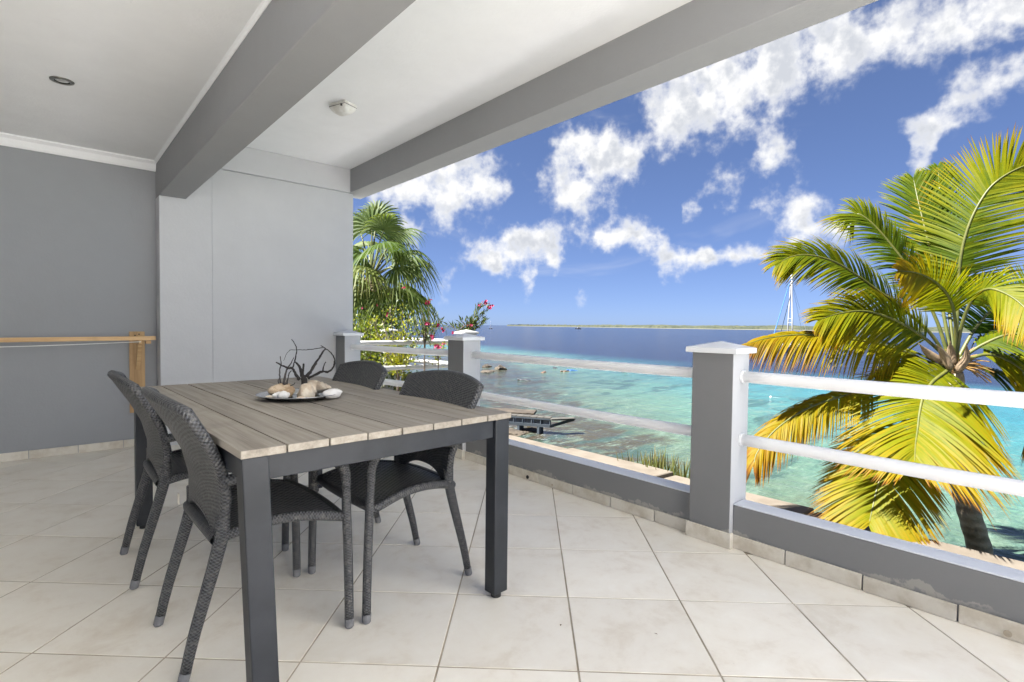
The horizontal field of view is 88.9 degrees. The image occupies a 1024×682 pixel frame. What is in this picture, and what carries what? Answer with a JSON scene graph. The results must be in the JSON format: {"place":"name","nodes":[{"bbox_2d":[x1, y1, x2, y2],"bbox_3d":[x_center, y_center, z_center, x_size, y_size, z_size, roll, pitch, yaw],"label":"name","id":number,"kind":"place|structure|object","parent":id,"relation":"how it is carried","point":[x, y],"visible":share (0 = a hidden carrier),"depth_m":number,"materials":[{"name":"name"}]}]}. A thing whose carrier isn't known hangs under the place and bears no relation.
{"place":"outdoors","nodes":[
{"label":"outdoors","id":0,"kind":"place"},
{"bbox_2d":[0,0,877,461],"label":"terrace house","id":1,"kind":"structure","parent":0,"point":[184,182],"depth_m":4.04,"materials":[{"name":"grey paint"}]},
{"bbox_2d":[49,76,74,85],"bbox_3d":[-2.648,-1.529,3.073,0.115,0.008,0.115,-1,2,-42],"label":"downlight","id":2,"kind":"object","parent":1,"relation":"attached to","point":[62,80],"visible":1,"depth_m":3.07,"materials":[{"name":"silver metal"}]},
{"bbox_2d":[0,332,155,412],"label":"handrail","id":3,"kind":"object","parent":1,"relation":"attached to","point":[138,341],"visible":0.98,"depth_m":4.45,"materials":[{"name":"brown wood"}]},
{"bbox_2d":[329,100,356,115],"bbox_3d":[-1.285,-1.756,3.957,0.170,0.076,0.134,2,2,28],"label":"bulkhead lamp","id":4,"kind":"object","parent":1,"relation":"attached to","point":[343,108],"visible":1,"depth_m":3.92,"materials":[{"name":"plastic"}]},
{"bbox_2d":[0,445,1023,681],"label":"floor","id":5,"kind":"structure","parent":0,"point":[612,591],"depth_m":2.05,"materials":[{"name":"tile"}]},
{"bbox_2d":[107,370,230,589],"bbox_3d":[-1.512,0.567,2.441,0.592,0.883,0.592,-1,2,-41],"label":"wicker chair","id":6,"kind":"object","parent":5,"relation":"on","point":[164,465],"visible":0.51,"depth_m":2.19,"materials":[{"name":"wicker"}]},
{"bbox_2d":[141,387,353,681],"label":"wicker chair","id":7,"kind":"object","parent":5,"relation":"on","point":[210,507],"visible":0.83,"depth_m":1.72,"materials":[{"name":"wicker"}]},
{"bbox_2d":[134,376,510,681],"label":"dining table","id":8,"kind":"object","parent":5,"relation":"on","point":[260,442],"visible":0.76,"depth_m":1.84,"materials":[{"name":"brown wood"}]},
{"bbox_2d":[255,388,331,401],"bbox_3d":[-0.988,0.253,2.430,0.371,0.024,0.371,-1,2,-42],"label":"tray","id":9,"kind":"object","parent":8,"relation":"on","point":[319,396],"visible":0.48,"depth_m":2.31,"materials":[{"name":"metal"}]},
{"bbox_2d":[271,391,289,397],"bbox_3d":[-1.036,0.243,2.342,0.074,0.038,0.042,-1,2,-42],"label":"seashell","id":10,"kind":"object","parent":9,"relation":"on","point":[282,394],"visible":0.76,"depth_m":2.33,"materials":[{"name":"white stone"}]},
{"bbox_2d":[268,356,294,397],"bbox_3d":[-1.068,0.165,2.420,0.122,0.189,0.094,-1,2,-42],"label":"dried branch","id":11,"kind":"object","parent":9,"relation":"on","point":[286,386],"visible":0.83,"depth_m":2.42,"materials":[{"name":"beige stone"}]},
{"bbox_2d":[276,339,335,397],"bbox_3d":[-0.962,0.126,2.437,0.258,0.269,0.075,0,2,-23],"label":"dried branch","id":12,"kind":"object","parent":9,"relation":"on","point":[306,390],"visible":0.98,"depth_m":2.43,"materials":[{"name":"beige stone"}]},
{"bbox_2d":[307,380,330,394],"bbox_3d":[-0.951,0.223,2.517,0.129,0.070,0.095,-1,2,-42],"label":"seashell","id":13,"kind":"object","parent":9,"relation":"on","point":[319,387],"visible":0.62,"depth_m":2.50,"materials":[{"name":"beige stone"}]},
{"bbox_2d":[323,388,341,398],"bbox_3d":[-0.821,0.240,2.413,0.050,0.045,0.108,2,2,36],"label":"seashell","id":14,"kind":"object","parent":9,"relation":"on","point":[335,393],"visible":0.96,"depth_m":2.38,"materials":[{"name":"white stone"}]},
{"bbox_2d":[281,360,387,550],"bbox_3d":[-1.047,0.559,2.884,0.592,0.883,0.592,-1,2,-41],"label":"wicker chair","id":15,"kind":"object","parent":5,"relation":"on","point":[372,375],"visible":0.09,"depth_m":2.97,"materials":[{"name":"wicker"}]},
{"bbox_2d":[308,370,483,624],"bbox_3d":[-0.497,0.584,2.284,0.592,0.883,0.592,-1,2,-43],"label":"wicker chair","id":16,"kind":"object","parent":5,"relation":"on","point":[377,485],"visible":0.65,"depth_m":2.25,"materials":[{"name":"wicker"}]},
{"bbox_2d":[333,330,1023,643],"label":"balustrade","id":17,"kind":"object","parent":5,"relation":"on","point":[710,503],"visible":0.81,"depth_m":2.59,"materials":[{"name":"grey paint"}]},
{"bbox_2d":[643,448,666,467],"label":"reed tuft","id":18,"kind":"object","parent":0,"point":[650,461],"visible":0.3,"depth_m":10.59,"materials":[{"name":"green plant"}]},
{"bbox_2d":[652,448,681,474],"bbox_3d":[3.077,2.855,10.470,0.575,1.455,0.503,1,2,0],"label":"reed tuft","id":19,"kind":"object","parent":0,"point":[660,462],"visible":0.3,"depth_m":10.42,"materials":[{"name":"green plant"}]},
{"bbox_2d":[662,455,689,477],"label":"reed tuft","id":20,"kind":"object","parent":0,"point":[676,472],"visible":0.24,"depth_m":10.19,"materials":[{"name":"green plant"}]},
{"bbox_2d":[676,455,689,478],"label":"reed tuft","id":21,"kind":"object","parent":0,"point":[680,473],"visible":0.22,"depth_m":10.02,"materials":[{"name":"green plant"}]},
{"bbox_2d":[353,0,1023,327],"label":"sky","id":22,"kind":"structure","parent":0,"point":[661,204],"materials":[{"name":"blue"}]},
{"bbox_2d":[355,324,1023,561],"bbox_3d":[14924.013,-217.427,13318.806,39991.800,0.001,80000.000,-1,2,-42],"label":"sea","id":23,"kind":"structure","parent":0,"point":[660,397],"depth_m":29.55,"materials":[{"name":"liquid"}]},
{"bbox_2d":[481,370,495,372],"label":"shore rock","id":24,"kind":"object","parent":23,"relation":"in","point":[486,371],"visible":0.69,"depth_m":43.06,"materials":[{"name":"beige stone"}]},
{"bbox_2d":[494,365,506,369],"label":"shore rock","id":25,"kind":"object","parent":23,"relation":"in","point":[499,367],"visible":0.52,"depth_m":45.82,"materials":[{"name":"beige stone"}]},
{"bbox_2d":[491,408,536,414],"bbox_3d":[-0.241,3.232,21.546,2.408,0.750,0.900,1,2,10],"label":"landing stage","id":26,"kind":"object","parent":23,"relation":"in","point":[524,411],"visible":0.2,"depth_m":21.41,"materials":[{"name":"beige wood"}]},
{"bbox_2d":[509,427,524,435],"bbox_3d":[-0.142,3.358,19.017,0.868,0.404,1.568,-1,2,-37],"label":"shore rock","id":27,"kind":"object","parent":23,"relation":"in","point":[514,432],"visible":0.33,"depth_m":18.66,"materials":[{"name":"beige stone"}]},
{"bbox_2d":[521,427,536,432],"bbox_3d":[0.628,3.348,19.315,0.977,0.287,0.619,0,2,-20],"label":"shore rock","id":28,"kind":"object","parent":23,"relation":"in","point":[530,430],"visible":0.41,"depth_m":19.16,"materials":[{"name":"black stone"}]},
{"bbox_2d":[509,414,575,433],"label":"jetty","id":29,"kind":"object","parent":23,"relation":"in","point":[543,421],"visible":0.45,"depth_m":18.92,"materials":[{"name":"paint"}]},
{"bbox_2d":[616,451,646,462],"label":"reed tuft","id":30,"kind":"object","parent":23,"relation":"in","point":[630,458],"visible":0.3,"depth_m":11.01,"materials":[{"name":"green plant"}]},
{"bbox_2d":[632,450,659,466],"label":"reed tuft","id":31,"kind":"object","parent":23,"relation":"in","point":[644,459],"visible":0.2,"depth_m":10.81,"materials":[{"name":"green plant"}]},
{"bbox_2d":[774,275,807,351],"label":"sailboat","id":32,"kind":"object","parent":23,"relation":"on","point":[791,294],"visible":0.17,"depth_m":88.50,"materials":[{"name":"metal"}]},
{"bbox_2d":[507,324,990,332],"bbox_3d":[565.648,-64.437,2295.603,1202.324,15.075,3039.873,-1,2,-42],"label":"island","id":33,"kind":"structure","parent":0,"point":[810,328],"depth_m":1546.17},
{"bbox_2d":[509,435,1023,570],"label":"promenade","id":34,"kind":"structure","parent":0,"point":[805,510],"depth_m":8.77,"materials":[{"name":"stone"}]},
{"label":"ground","id":35,"kind":"structure","parent":0,"visible":0},
{"bbox_2d":[353,304,395,386],"bbox_3d":[-2.134,0.464,7.415,1.219,1.991,1.199,-1,2,-42],"label":"hedge shrub","id":36,"kind":"object","parent":35,"relation":"on","point":[365,336],"visible":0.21,"depth_m":7.55,"materials":[{"name":"green plant"}]},
{"bbox_2d":[353,283,427,389],"bbox_3d":[-2.150,0.201,8.409,1.509,2.265,2.339,0,2,-21],"label":"hedge shrub","id":37,"kind":"object","parent":35,"relation":"on","point":[379,311],"visible":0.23,"depth_m":8.29,"materials":[{"name":"green plant"}]},
{"bbox_2d":[353,199,445,354],"bbox_3d":[-2.380,-0.001,9.798,2.540,5.562,2.589,-1,2,-42],"label":"fan palm","id":38,"kind":"object","parent":35,"relation":"on","point":[369,289],"visible":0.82,"depth_m":9.32,"materials":[{"name":"green plant"}]},
{"bbox_2d":[367,303,432,390],"bbox_3d":[-1.499,1.082,7.059,0.939,3.182,0.970,1,2,-5],"label":"leafy shrub","id":39,"kind":"object","parent":35,"relation":"on","point":[393,359],"visible":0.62,"depth_m":6.91,"materials":[{"name":"green plant"}]},
{"bbox_2d":[360,328,478,389],"bbox_3d":[-2.427,0.435,8.205,1.838,1.285,3.812,-1,2,-42],"label":"neighbour railing","id":40,"kind":"object","parent":35,"relation":"on","point":[429,365],"visible":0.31,"depth_m":7.04,"materials":[{"name":"metal"}]},
{"bbox_2d":[402,286,444,370],"bbox_3d":[-1.131,1.002,6.591,0.569,3.378,0.278,1,2,-1],"label":"oleander","id":41,"kind":"object","parent":35,"relation":"on","point":[425,329],"visible":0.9,"depth_m":6.58,"materials":[{"name":"green plant"}]},
{"bbox_2d":[428,339,447,369],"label":"leafy shrub","id":42,"kind":"object","parent":35,"relation":"on","point":[441,347],"visible":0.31,"depth_m":6.99,"materials":[{"name":"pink plant"}]},
{"bbox_2d":[442,300,493,333],"bbox_3d":[-0.721,0.992,8.201,0.830,3.312,0.346,0,2,-10],"label":"oleander","id":43,"kind":"object","parent":35,"relation":"on","point":[472,323],"visible":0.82,"depth_m":8.17,"materials":[{"name":"green plant"}]},
{"bbox_2d":[742,123,1023,554],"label":"coconut palm","id":44,"kind":"object","parent":35,"relation":"on","point":[937,265],"visible":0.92,"depth_m":8.04,"materials":[{"name":"green plant"}]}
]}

